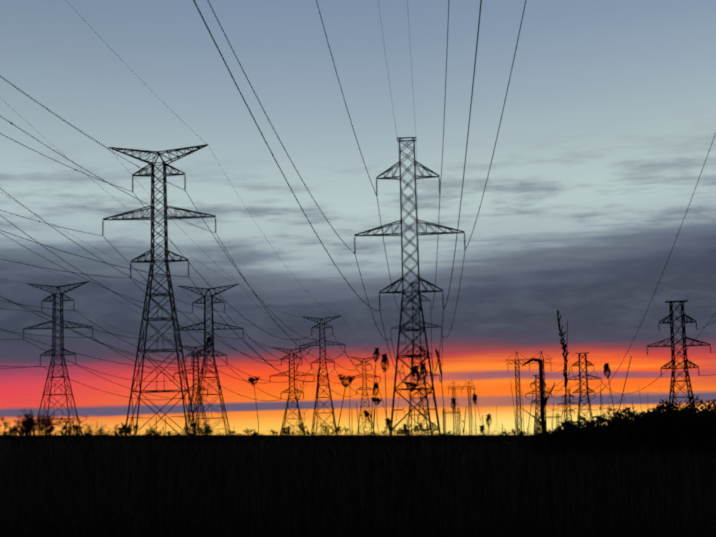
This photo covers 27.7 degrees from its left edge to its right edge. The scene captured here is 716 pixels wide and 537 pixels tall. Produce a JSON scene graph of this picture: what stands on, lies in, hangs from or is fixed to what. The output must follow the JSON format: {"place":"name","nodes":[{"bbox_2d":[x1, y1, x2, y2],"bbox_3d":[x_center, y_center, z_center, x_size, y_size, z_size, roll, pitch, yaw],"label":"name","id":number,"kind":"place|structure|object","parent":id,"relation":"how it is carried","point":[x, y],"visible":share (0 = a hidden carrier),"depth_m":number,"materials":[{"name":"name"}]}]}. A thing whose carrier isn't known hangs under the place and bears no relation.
{"place":"outdoors","nodes":[
{"label":"outdoors","id":0,"kind":"place"},
{"bbox_2d":[0,435,715,536],"bbox_3d":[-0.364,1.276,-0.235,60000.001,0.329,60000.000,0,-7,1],"label":"ground","id":1,"kind":"structure","parent":0,"point":[3,444],"depth_m":106.27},
{"bbox_2d":[23,281,92,439],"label":"pylon","id":2,"kind":"object","parent":1,"relation":"on","point":[54,295],"visible":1,"depth_m":370.45,"materials":[{"name":"metal"}]},
{"bbox_2d":[102,144,215,443],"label":"pylon","id":3,"kind":"object","parent":1,"relation":"on","point":[165,229],"visible":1,"depth_m":230.85,"materials":[{"name":"metal"}]},
{"bbox_2d":[174,344,216,437],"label":"pylon","id":4,"kind":"object","parent":1,"relation":"on","point":[190,354],"visible":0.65,"depth_m":590.88,"materials":[{"name":"black metal"}]},
{"bbox_2d":[174,284,243,439],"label":"pylon","id":5,"kind":"object","parent":1,"relation":"on","point":[205,340],"visible":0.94,"depth_m":378.53,"materials":[{"name":"metal"}]},
{"bbox_2d":[0,434,531,439],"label":"hedgerow understory","id":6,"kind":"object","parent":1,"relation":"on","point":[120,437],"visible":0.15,"depth_m":423.44,"materials":[{"name":"black plant"}]},
{"bbox_2d":[0,408,547,439],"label":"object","id":7,"kind":"object","parent":1,"relation":"on","point":[28,425],"visible":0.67,"depth_m":465.50,"materials":[{"name":"black plant"}]},
{"bbox_2d":[270,346,313,435],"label":"pylon","id":8,"kind":"object","parent":1,"relation":"on","point":[290,392],"visible":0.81,"depth_m":591.28,"materials":[{"name":"black metal"}]},
{"bbox_2d":[300,315,344,436],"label":"pylon","id":9,"kind":"object","parent":1,"relation":"on","point":[327,377],"visible":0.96,"depth_m":580.15,"materials":[{"name":"black metal"}]},
{"bbox_2d":[0,310,715,536],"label":"dry weeds","id":10,"kind":"object","parent":1,"relation":"on","point":[391,532],"visible":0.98,"depth_m":8.84,"materials":[{"name":"black plant"}]},
{"bbox_2d":[2,395,715,457],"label":"bushes","id":11,"kind":"object","parent":1,"relation":"on","point":[697,425],"visible":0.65,"depth_m":86.61,"materials":[{"name":"black plant"}]},
{"bbox_2d":[348,356,380,436],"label":"pylon","id":12,"kind":"object","parent":1,"relation":"on","point":[365,388],"visible":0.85,"depth_m":820.23,"materials":[{"name":"black metal"}]},
{"bbox_2d":[354,137,465,441],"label":"pylon","id":13,"kind":"object","parent":1,"relation":"on","point":[419,279],"visible":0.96,"depth_m":229.33,"materials":[{"name":"metal"}]},
{"bbox_2d":[0,0,715,411],"bbox_3d":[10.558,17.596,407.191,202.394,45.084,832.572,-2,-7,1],"label":"power lines","id":14,"kind":"object","parent":13,"relation":"attached to","point":[274,250],"visible":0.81,"depth_m":236.91,"materials":[{"name":"black metal"}]},
{"bbox_2d":[391,282,442,435],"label":"pylon","id":15,"kind":"object","parent":1,"relation":"on","point":[412,327],"visible":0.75,"depth_m":489.92,"materials":[{"name":"black metal"}]},
{"bbox_2d":[406,346,439,434],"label":"pylon","id":16,"kind":"object","parent":1,"relation":"on","point":[423,391],"visible":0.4,"depth_m":754.25,"materials":[{"name":"black metal"}]},
{"bbox_2d":[448,351,551,437],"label":"utility poles","id":17,"kind":"object","parent":1,"relation":"on","point":[519,400],"visible":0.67,"depth_m":398.31,"materials":[{"name":"black metal"}]},
{"bbox_2d":[525,375,551,429],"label":"pylon","id":18,"kind":"object","parent":1,"relation":"on","point":[535,393],"visible":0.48,"depth_m":645.61,"materials":[{"name":"black metal"}]},
{"bbox_2d":[558,389,578,419],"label":"pylon","id":19,"kind":"object","parent":1,"relation":"on","point":[570,395],"visible":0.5,"depth_m":804.12,"materials":[{"name":"black metal"}]},
{"bbox_2d":[568,352,602,421],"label":"pylon","id":20,"kind":"object","parent":1,"relation":"on","point":[587,375],"visible":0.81,"depth_m":441.95,"materials":[{"name":"metal"}]},
{"bbox_2d":[646,300,710,409],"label":"pylon","id":21,"kind":"object","parent":1,"relation":"on","point":[683,335],"visible":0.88,"depth_m":260.33,"materials":[{"name":"metal"}]},
{"bbox_2d":[0,0,715,434],"label":"sky","id":22,"kind":"structure","parent":0,"point":[607,130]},
{"bbox_2d":[442,409,560,435],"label":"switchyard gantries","id":23,"kind":"object","parent":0,"point":[515,421],"visible":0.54,"depth_m":1289.91,"materials":[{"name":"black metal"}]}
]}

